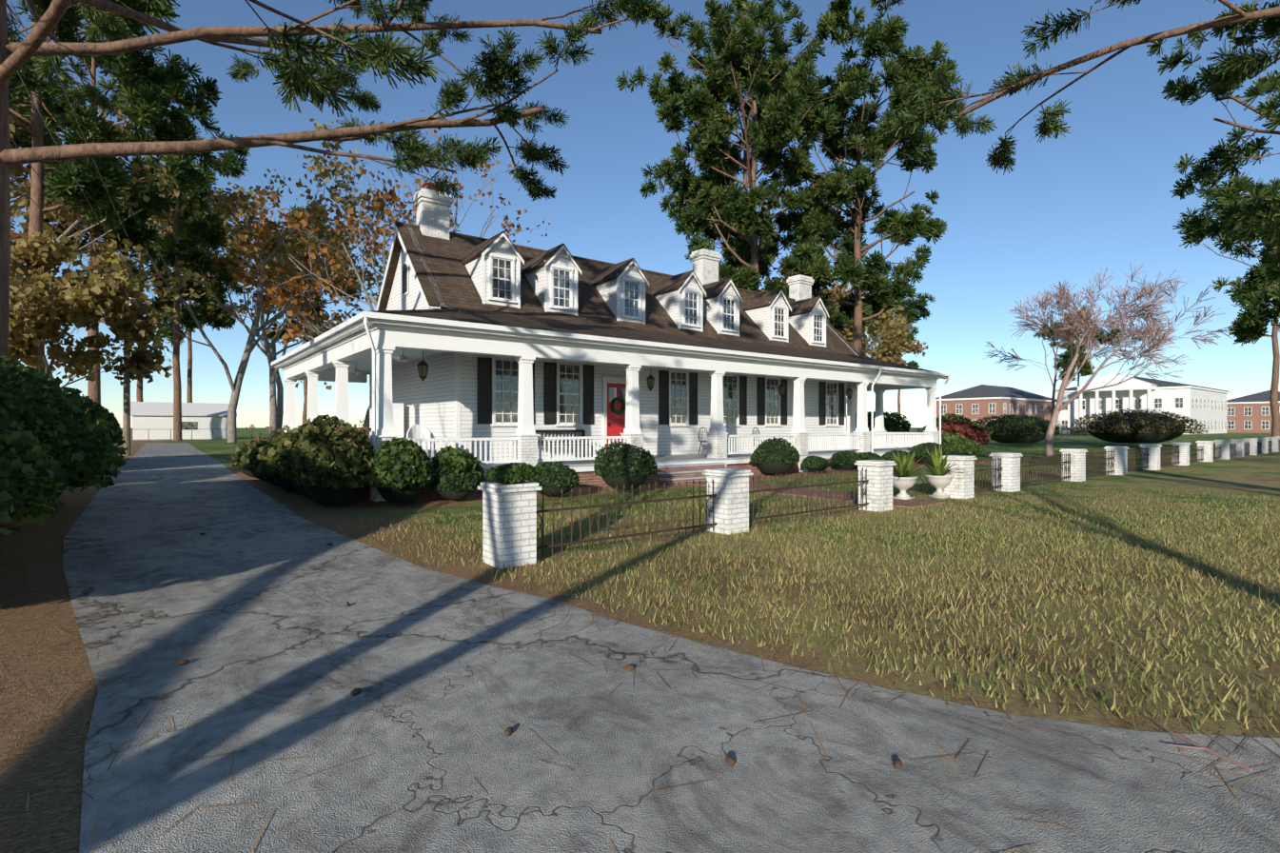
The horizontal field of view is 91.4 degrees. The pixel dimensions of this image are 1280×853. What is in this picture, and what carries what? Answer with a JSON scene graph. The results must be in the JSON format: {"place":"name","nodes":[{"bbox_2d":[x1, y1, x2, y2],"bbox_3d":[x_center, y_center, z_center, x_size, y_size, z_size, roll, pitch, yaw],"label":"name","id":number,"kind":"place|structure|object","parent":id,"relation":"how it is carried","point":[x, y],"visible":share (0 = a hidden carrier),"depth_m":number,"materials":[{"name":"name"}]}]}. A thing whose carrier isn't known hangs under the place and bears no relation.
{"place":"outdoors","nodes":[
{"label":"outdoors","id":0,"kind":"place"},
{"bbox_2d":[0,427,1279,852],"bbox_3d":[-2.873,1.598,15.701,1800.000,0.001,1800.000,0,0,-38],"label":"ground","id":1,"kind":"structure","parent":0,"point":[49,823],"depth_m":6.08,"materials":[{"name":"green plant"}]},
{"bbox_2d":[9,176,30,241],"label":"oak wood","id":2,"kind":"object","parent":1,"relation":"on","point":[18,197],"visible":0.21,"depth_m":40.50,"materials":[{"name":"grey plant"}]},
{"bbox_2d":[9,97,86,219],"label":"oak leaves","id":3,"kind":"object","parent":2,"relation":"on","point":[17,170],"visible":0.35,"depth_m":41.80,"materials":[{"name":"plant"}]},
{"bbox_2d":[10,162,54,380],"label":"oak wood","id":4,"kind":"object","parent":1,"relation":"on","point":[47,364],"visible":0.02,"depth_m":60.12,"materials":[{"name":"grey plant"}]},
{"bbox_2d":[9,116,61,275],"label":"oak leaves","id":5,"kind":"object","parent":4,"relation":"on","point":[14,235],"visible":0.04,"depth_m":53.73,"materials":[{"name":"plant"}]},
{"bbox_2d":[0,406,66,534],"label":"hedge","id":6,"kind":"object","parent":1,"relation":"on","point":[31,474],"visible":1,"depth_m":5.48,"materials":[{"name":"green plant"}]},
{"bbox_2d":[0,354,127,493],"bbox_3d":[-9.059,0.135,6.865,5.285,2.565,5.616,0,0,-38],"label":"hedge","id":7,"kind":"object","parent":1,"relation":"on","point":[89,453],"visible":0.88,"depth_m":7.83,"materials":[{"name":"green plant"}]},
{"bbox_2d":[8,1,160,373],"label":"pine","id":8,"kind":"object","parent":1,"relation":"on","point":[37,188],"visible":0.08,"depth_m":33.98,"materials":[{"name":"brown plant"}]},
{"bbox_2d":[8,0,180,233],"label":"pine","id":9,"kind":"object","parent":8,"relation":"attached to","point":[62,181],"visible":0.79,"depth_m":34.76,"materials":[{"name":"green plant"}]},
{"bbox_2d":[8,0,170,455],"bbox_3d":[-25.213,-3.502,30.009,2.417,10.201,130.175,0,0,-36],"label":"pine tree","id":10,"kind":"object","parent":1,"relation":"on","point":[127,414],"visible":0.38,"depth_m":34.01,"materials":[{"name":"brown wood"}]},
{"bbox_2d":[8,229,177,389],"bbox_3d":[-29.228,-4.459,31.730,10.145,12.152,6.283,0,0,-60],"label":"tree","id":11,"kind":"object","parent":1,"relation":"on","point":[53,296],"depth_m":32.12,"materials":[{"name":"plant"}]},
{"bbox_2d":[66,397,123,439],"bbox_3d":[-25.122,-0.071,26.595,4.960,2.910,5.821,0,0,-38],"label":"bush","id":12,"kind":"object","parent":1,"relation":"on","point":[111,418],"depth_m":27.33,"materials":[{"name":"green plant"}]},
{"bbox_2d":[7,0,199,404],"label":"pine tree","id":13,"kind":"object","parent":1,"relation":"on","point":[93,390],"visible":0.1,"depth_m":46.71,"materials":[{"name":"brown plant"}]},
{"bbox_2d":[6,0,222,260],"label":"pine needles","id":14,"kind":"object","parent":13,"relation":"attached to","point":[150,92],"visible":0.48,"depth_m":45.44,"materials":[{"name":"green plant"}]},
{"bbox_2d":[45,110,196,291],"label":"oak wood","id":15,"kind":"object","parent":1,"relation":"on","point":[75,223],"visible":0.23,"depth_m":42.58,"materials":[{"name":"grey plant"}]},
{"bbox_2d":[10,95,218,309],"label":"oak leaves","id":16,"kind":"object","parent":15,"relation":"on","point":[134,166],"visible":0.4,"depth_m":43.81,"materials":[{"name":"green plant"}]},
{"bbox_2d":[136,215,180,401],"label":"pine wood","id":17,"kind":"object","parent":1,"relation":"on","point":[139,393],"visible":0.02,"depth_m":85.08,"materials":[{"name":"brown plant"}]},
{"bbox_2d":[84,174,236,317],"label":"pine needles","id":18,"kind":"object","parent":17,"relation":"attached to","point":[181,236],"visible":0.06,"depth_m":84.97,"materials":[{"name":"plant"}]},
{"bbox_2d":[130,117,226,440],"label":"pine","id":19,"kind":"object","parent":1,"relation":"on","point":[177,410],"visible":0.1,"depth_m":69.05,"materials":[{"name":"brown plant"}]},
{"bbox_2d":[88,107,252,333],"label":"pine needles","id":20,"kind":"object","parent":19,"relation":"on","point":[199,261],"visible":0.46,"depth_m":70.51,"materials":[{"name":"green plant"}]},
{"bbox_2d":[130,401,236,439],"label":"outbuilding","id":21,"kind":"structure","parent":1,"relation":"on","point":[154,421],"depth_m":76.35,"materials":[{"name":"white paint"}]},
{"bbox_2d":[169,261,220,402],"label":"pine","id":22,"kind":"object","parent":1,"relation":"on","point":[189,375],"visible":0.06,"depth_m":100.58,"materials":[{"name":"brown plant"}]},
{"bbox_2d":[137,208,250,347],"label":"pine needles","id":23,"kind":"object","parent":22,"relation":"attached to","point":[226,321],"visible":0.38,"depth_m":99.61,"materials":[{"name":"plant"}]},
{"bbox_2d":[27,118,395,442],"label":"tree","id":24,"kind":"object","parent":1,"relation":"on","point":[242,203],"depth_m":63.43,"materials":[{"name":"brown plant"}]},
{"bbox_2d":[157,428,284,440],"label":"fence","id":25,"kind":"object","parent":1,"relation":"on","point":[170,439],"visible":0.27,"depth_m":73.31,"materials":[{"name":"black paint"}]},
{"bbox_2d":[151,216,336,433],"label":"oak wood","id":26,"kind":"object","parent":1,"relation":"on","point":[280,399],"visible":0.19,"depth_m":86.69,"materials":[{"name":"grey plant"}]},
{"bbox_2d":[133,208,358,340],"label":"oak leaves","id":27,"kind":"object","parent":26,"relation":"on","point":[244,308],"visible":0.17,"depth_m":91.83,"materials":[{"name":"orange plant"}]},
{"bbox_2d":[229,437,266,477],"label":"hydrangea","id":28,"kind":"object","parent":1,"relation":"on","point":[238,454],"depth_m":18.63,"materials":[{"name":"green plant"}]},
{"bbox_2d":[241,438,268,481],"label":"hydrangea","id":29,"kind":"object","parent":1,"relation":"on","point":[246,465],"depth_m":17.15,"materials":[{"name":"green plant"}]},
{"bbox_2d":[246,439,278,486],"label":"hydrangea","id":30,"kind":"object","parent":1,"relation":"on","point":[252,461],"depth_m":15.43,"materials":[{"name":"green plant"}]},
{"bbox_2d":[244,419,371,453],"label":"hydrangea blooms","id":31,"kind":"object","parent":30,"relation":"on","point":[364,427],"visible":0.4,"depth_m":12.53,"materials":[{"name":"plant"}]},
{"bbox_2d":[254,428,299,492],"bbox_3d":[-8.095,0.778,14.786,1.750,1.506,1.866,0,0,-38],"label":"hydrangea","id":32,"kind":"object","parent":1,"relation":"on","point":[269,461],"depth_m":14.35,"materials":[{"name":"green plant"}]},
{"bbox_2d":[221,200,356,437],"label":"oak wood","id":33,"kind":"object","parent":1,"relation":"on","point":[266,352],"visible":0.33,"depth_m":73.57,"materials":[{"name":"brown plant"}]},
{"bbox_2d":[209,185,369,332],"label":"oak leaves","id":34,"kind":"object","parent":33,"relation":"attached to","point":[305,258],"visible":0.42,"depth_m":76.10,"materials":[{"name":"orange plant"}]},
{"bbox_2d":[282,242,323,424],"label":"pine","id":35,"kind":"object","parent":1,"relation":"on","point":[305,410],"visible":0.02,"depth_m":101.84,"materials":[{"name":"brown plant"}]},
{"bbox_2d":[259,202,361,347],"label":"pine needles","id":36,"kind":"object","parent":35,"relation":"on","point":[271,334],"visible":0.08,"depth_m":101.26,"materials":[{"name":"plant"}]},
{"bbox_2d":[277,413,349,497],"bbox_3d":[-6.948,0.624,13.714,1.790,1.806,2.001,0,0,-38],"label":"hydrangea","id":37,"kind":"object","parent":1,"relation":"on","point":[286,460],"depth_m":13.07,"materials":[{"name":"green plant"}]},
{"bbox_2d":[0,0,663,523],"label":"pine","id":38,"kind":"object","parent":1,"relation":"on","point":[293,81],"depth_m":12.36,"materials":[{"name":"green plant"}]},
{"bbox_2d":[290,418,375,505],"bbox_3d":[-6.011,0.688,12.401,1.568,1.686,1.687,0,0,-38],"label":"hydrangea","id":39,"kind":"object","parent":1,"relation":"on","point":[305,465],"depth_m":12.00,"materials":[{"name":"green plant"}]},
{"bbox_2d":[226,150,490,390],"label":"oak","id":40,"kind":"object","parent":1,"relation":"on","point":[284,296],"depth_m":46.71,"materials":[{"name":"orange plant"}]},
{"bbox_2d":[369,436,435,503],"bbox_3d":[-4.840,0.874,12.733,1.389,1.324,1.396,0,0,-38],"label":"bush","id":41,"kind":"object","parent":1,"relation":"on","point":[420,468],"depth_m":12.36,"materials":[{"name":"green plant"}]},
{"bbox_2d":[329,109,550,434],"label":"tree","id":42,"kind":"object","parent":1,"relation":"on","point":[418,181],"depth_m":50.91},
{"bbox_2d":[429,466,480,499],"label":"boxwood","id":43,"kind":"object","parent":1,"relation":"on","point":[467,483],"depth_m":12.94,"materials":[{"name":"green plant"}]},
{"bbox_2d":[430,445,485,484],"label":"hydrangea","id":44,"kind":"object","parent":1,"relation":"on","point":[459,459],"depth_m":13.25,"materials":[{"name":"green plant"}]},
{"bbox_2d":[526,460,579,494],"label":"boxwood","id":45,"kind":"object","parent":1,"relation":"on","point":[568,481],"depth_m":13.64,"materials":[{"name":"green plant"}]},
{"bbox_2d":[270,220,951,508],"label":"house","id":46,"kind":"structure","parent":1,"relation":"on","point":[519,344],"depth_m":20.34,"materials":[{"name":"white"}]},
{"bbox_2d":[348,348,424,374],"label":"ceiling fans","id":47,"kind":"object","parent":46,"relation":"attached to","point":[403,358],"visible":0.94,"depth_m":16.80,"materials":[{"name":"white"}]},
{"bbox_2d":[392,402,403,437],"bbox_3d":[-8.216,0.123,20.353,0.810,1.750,0.700,0,0,-38],"label":"porch fridge","id":48,"kind":"object","parent":46,"relation":"on","point":[398,418],"visible":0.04,"depth_m":20.22,"materials":[{"name":"white"}]},
{"bbox_2d":[406,424,436,460],"bbox_3d":[-5.354,0.476,15.360,0.720,1.045,0.720,0,0,-38],"label":"wicker chair","id":49,"kind":"object","parent":46,"relation":"on","point":[415,431],"visible":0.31,"depth_m":15.61,"materials":[{"name":"white wicker"}]},
{"bbox_2d":[535,429,592,458],"bbox_3d":[-2.347,0.548,19.023,1.850,0.900,0.500,0,0,-38],"label":"porch bench","id":50,"kind":"object","parent":46,"relation":"on","point":[582,431],"visible":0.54,"depth_m":19.27,"materials":[{"name":"black paint"}]},
{"bbox_2d":[412,180,814,300],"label":"chimneys","id":51,"kind":"object","parent":46,"relation":"on","point":[431,205],"visible":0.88,"depth_m":21.36,"materials":[{"name":"white brick"}]},
{"bbox_2d":[416,350,852,399],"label":"porch lanterns","id":52,"kind":"object","parent":46,"relation":"attached to","point":[423,367],"visible":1,"depth_m":19.80,"materials":[{"name":"black paint"}]},
{"bbox_2d":[698,426,707,452],"bbox_3d":[2.425,0.508,22.497,0.507,0.986,0.500,0,0,-38],"label":"windsor chair","id":53,"kind":"object","parent":46,"relation":"on","point":[702,427],"visible":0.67,"depth_m":22.52,"materials":[{"name":"white paint"}]},
{"bbox_2d":[593,440,657,489],"bbox_3d":[-0.344,0.912,15.014,1.587,1.144,1.347,0,0,-38],"label":"boxwood","id":54,"kind":"object","parent":1,"relation":"on","point":[649,458],"depth_m":14.58,"materials":[{"name":"green plant"}]},
{"bbox_2d":[716,67,791,272],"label":"pine","id":55,"kind":"object","parent":1,"relation":"on","point":[745,181],"visible":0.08,"depth_m":45.26,"materials":[{"name":"brown plant"}]},
{"bbox_2d":[669,36,821,266],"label":"pine needles","id":56,"kind":"object","parent":55,"relation":"attached to","point":[768,246],"visible":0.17,"depth_m":45.98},
{"bbox_2d":[646,0,886,292],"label":"pine tree","id":57,"kind":"object","parent":1,"relation":"on","point":[752,241],"visible":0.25,"depth_m":39.70,"materials":[{"name":"brown plant"}]},
{"bbox_2d":[614,0,903,297],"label":"pine needles","id":58,"kind":"object","parent":57,"relation":"attached to","point":[697,104],"visible":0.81,"depth_m":38.52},
{"bbox_2d":[748,436,800,472],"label":"boxwood","id":59,"kind":"object","parent":1,"relation":"on","point":[765,443],"depth_m":19.65,"materials":[{"name":"green plant"}]},
{"bbox_2d":[326,471,1279,732],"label":"grass tufts","id":60,"kind":"object","parent":1,"relation":"on","point":[1061,580],"visible":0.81,"depth_m":6.50,"materials":[{"name":"green plant"}]},
{"bbox_2d":[800,454,829,472],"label":"boxwood","id":61,"kind":"object","parent":1,"relation":"on","point":[808,462],"depth_m":21.20,"materials":[{"name":"green plant"}]},
{"bbox_2d":[829,450,860,469],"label":"boxwood","id":62,"kind":"object","parent":1,"relation":"on","point":[853,460],"depth_m":22.21,"materials":[{"name":"green plant"}]},
{"bbox_2d":[760,4,948,413],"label":"pine","id":63,"kind":"object","parent":1,"relation":"on","point":[858,311],"visible":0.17,"depth_m":40.83,"materials":[{"name":"brown plant"}]},
{"bbox_2d":[746,0,965,333],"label":"pine needles","id":64,"kind":"object","parent":63,"relation":"attached to","point":[875,283],"visible":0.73,"depth_m":39.98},
{"bbox_2d":[858,452,882,460],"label":"boxwood","id":65,"kind":"object","parent":1,"relation":"on","point":[866,457],"depth_m":23.27,"materials":[{"name":"green plant"}]},
{"bbox_2d":[477,435,1279,569],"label":"brick fence pillars","id":66,"kind":"structure","parent":1,"relation":"on","point":[509,522],"depth_m":9.50,"materials":[{"name":"white brick"}]},
{"bbox_2d":[484,462,537,483],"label":"bush","id":67,"kind":"object","parent":66,"relation":"on","point":[501,473],"depth_m":7.15,"materials":[{"name":"green plant"}]},
{"bbox_2d":[536,439,1279,555],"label":"iron fence","id":68,"kind":"object","parent":66,"relation":"attached to","point":[1168,455],"visible":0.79,"depth_m":10.64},
{"bbox_2d":[846,411,911,446],"bbox_3d":[13.235,0.249,35.827,4.656,2.350,4.103,0,0,-38],"label":"yard shrub","id":69,"kind":"object","parent":1,"relation":"on","point":[904,423],"depth_m":34.52,"materials":[{"name":"green plant"}]},
{"bbox_2d":[881,449,914,462],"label":"boxwood","id":70,"kind":"object","parent":1,"relation":"on","point":[885,454],"depth_m":24.56,"materials":[{"name":"green plant"}]},
{"bbox_2d":[867,292,936,421],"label":"tree","id":71,"kind":"object","parent":1,"relation":"on","point":[920,307],"depth_m":152.34,"materials":[{"name":"green plant"}]},
{"bbox_2d":[892,474,918,499],"bbox_3d":[5.740,1.343,13.644,0.600,0.510,0.591,0,0,-38],"label":"urn planter","id":72,"kind":"object","parent":1,"relation":"on","point":[902,484],"visible":0.92,"depth_m":13.49,"materials":[{"name":"stone"}]},
{"bbox_2d":[882,445,929,476],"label":"yucca plant","id":73,"kind":"object","parent":72,"relation":"on","point":[904,467],"visible":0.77,"depth_m":13.55,"materials":[{"name":"green plant"}]},
{"bbox_2d":[906,441,947,462],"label":"boxwood","id":74,"kind":"object","parent":1,"relation":"on","point":[934,445],"depth_m":25.83,"materials":[{"name":"green plant"}]},
{"bbox_2d":[925,473,954,498],"bbox_3d":[6.714,1.343,14.019,0.600,0.510,0.591,0,0,-38],"label":"urn planter","id":75,"kind":"object","parent":1,"relation":"on","point":[938,482],"visible":0.92,"depth_m":13.88,"materials":[{"name":"stone"}]},
{"bbox_2d":[917,444,972,475],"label":"yucca plant","id":76,"kind":"object","parent":75,"relation":"on","point":[937,464],"visible":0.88,"depth_m":13.91,"materials":[{"name":"green plant"}]},
{"bbox_2d":[922,423,978,442],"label":"yard shrub","id":77,"kind":"object","parent":1,"relation":"on","point":[965,431],"depth_m":30.87,"materials":[{"name":"red plant"}]},
{"bbox_2d":[918,413,990,442],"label":"yard shrub","id":78,"kind":"object","parent":1,"relation":"on","point":[949,419],"depth_m":37.19,"materials":[{"name":"red plant"}]},
{"bbox_2d":[938,432,984,454],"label":"yard shrub","id":79,"kind":"object","parent":1,"relation":"on","point":[956,443],"depth_m":29.25,"materials":[{"name":"green plant"}]},
{"bbox_2d":[936,420,989,445],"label":"yard shrub","id":80,"kind":"object","parent":1,"relation":"on","point":[982,433],"depth_m":33.43,"materials":[{"name":"red plant"}]},
{"bbox_2d":[935,384,1056,427],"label":"brick hall","id":81,"kind":"structure","parent":1,"relation":"on","point":[975,403],"depth_m":139.74,"materials":[{"name":"red brick"}]},
{"bbox_2d":[917,427,1090,436],"bbox_3d":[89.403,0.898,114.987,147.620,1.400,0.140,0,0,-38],"label":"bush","id":82,"kind":"object","parent":1,"relation":"on","point":[1073,433],"visible":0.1,"depth_m":97.46,"materials":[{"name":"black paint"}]},
{"bbox_2d":[974,413,1060,443],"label":"yard shrub","id":83,"kind":"object","parent":1,"relation":"on","point":[1017,438],"depth_m":51.10,"materials":[{"name":"green plant"}]},
{"bbox_2d":[1059,428,1069,434],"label":"parked car","id":84,"kind":"object","parent":1,"relation":"on","point":[1064,432],"visible":0.17,"depth_m":112.42,"materials":[{"name":"grey paint"}]},
{"bbox_2d":[1060,427,1083,434],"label":"parked car","id":85,"kind":"object","parent":1,"relation":"on","point":[1070,430],"visible":0.17,"depth_m":117.43,"materials":[{"name":"grey paint"}]},
{"bbox_2d":[984,264,1237,455],"bbox_3d":[25.011,-3.849,34.288,8.513,10.933,11.630,0,0,-9],"label":"crape myrtle","id":86,"kind":"object","parent":1,"relation":"on","point":[1148,314],"depth_m":33.51,"materials":[{"name":"plant"}]},
{"bbox_2d":[1070,408,1209,443],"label":"yard shrub","id":87,"kind":"object","parent":1,"relation":"on","point":[1135,437],"depth_m":50.78,"materials":[{"name":"green plant"}]},
{"bbox_2d":[1055,373,1228,433],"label":"white hall","id":88,"kind":"structure","parent":1,"relation":"on","point":[1207,406],"depth_m":135.89,"materials":[{"name":"white paint"}]},
{"bbox_2d":[1172,167,1279,436],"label":"pine","id":89,"kind":"object","parent":1,"relation":"on","point":[1254,316],"depth_m":72.39,"materials":[{"name":"green plant"}]},
{"bbox_2d":[1226,390,1279,433],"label":"brick hall","id":90,"kind":"structure","parent":1,"relation":"on","point":[1250,413],"depth_m":160.87,"materials":[{"name":"red brick"}]},
{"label":"oak wood","id":91,"kind":"object","parent":1,"relation":"on","visible":0},
{"bbox_2d":[10,176,28,253],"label":"oak leaves","id":92,"kind":"object","parent":91,"relation":"on","point":[11,189],"visible":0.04,"depth_m":69.34,"materials":[{"name":"green plant"}]},
{"bbox_2d":[6,0,1279,427],"label":"sky","id":93,"kind":"structure","parent":0,"point":[1093,197],"materials":[{"name":"blue"}]},
{"bbox_2d":[62,442,1279,852],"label":"driveway","id":94,"kind":"structure","parent":0,"point":[434,738],"depth_m":3.20,"materials":[{"name":"concrete"}]},
{"bbox_2d":[176,532,902,768],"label":"pine cones","id":95,"kind":"object","parent":94,"relation":"on","point":[731,761],"visible":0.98,"depth_m":3.69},
{"bbox_2d":[0,493,1279,852],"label":"fallen pine needles","id":96,"kind":"object","parent":94,"relation":"on","point":[573,661],"visible":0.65,"depth_m":3.78,"materials":[{"name":"brown plant"}]},
{"bbox_2d":[1151,716,1252,770],"bbox_3d":[2.697,1.578,3.112,0.199,0.027,0.491,0,0,-8],"label":"fallen stick","id":97,"kind":"object","parent":94,"relation":"on","point":[1238,763],"visible":0.98,"depth_m":3.06,"materials":[{"name":"brown wood"}]},
{"bbox_2d":[749,254,869,330],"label":"tree leaves","id":98,"kind":"object","parent":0,"point":[787,270],"depth_m":69.21,"materials":[{"name":"plant"}]},
{"bbox_2d":[817,281,913,355],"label":"tree leaves","id":99,"kind":"object","parent":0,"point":[882,321],"depth_m":83.04,"materials":[{"name":"plant"}]},
{"bbox_2d":[846,315,928,403],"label":"tree leaves","id":100,"kind":"object","parent":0,"point":[899,349],"depth_m":121.41,"materials":[{"name":"plant"}]},
{"bbox_2d":[874,0,1279,175],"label":"pine","id":101,"kind":"object","parent":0,"point":[1236,69],"depth_m":12.60,"materials":[{"name":"green plant"}]},
{"bbox_2d":[1032,306,1123,386],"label":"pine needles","id":102,"kind":"object","parent":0,"point":[1064,361],"depth_m":175.06,"materials":[{"name":"plant"}]},
{"bbox_2d":[1146,0,1279,283],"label":"pine","id":103,"kind":"object","parent":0,"point":[1254,205],"depth_m":32.70,"materials":[{"name":"green plant"}]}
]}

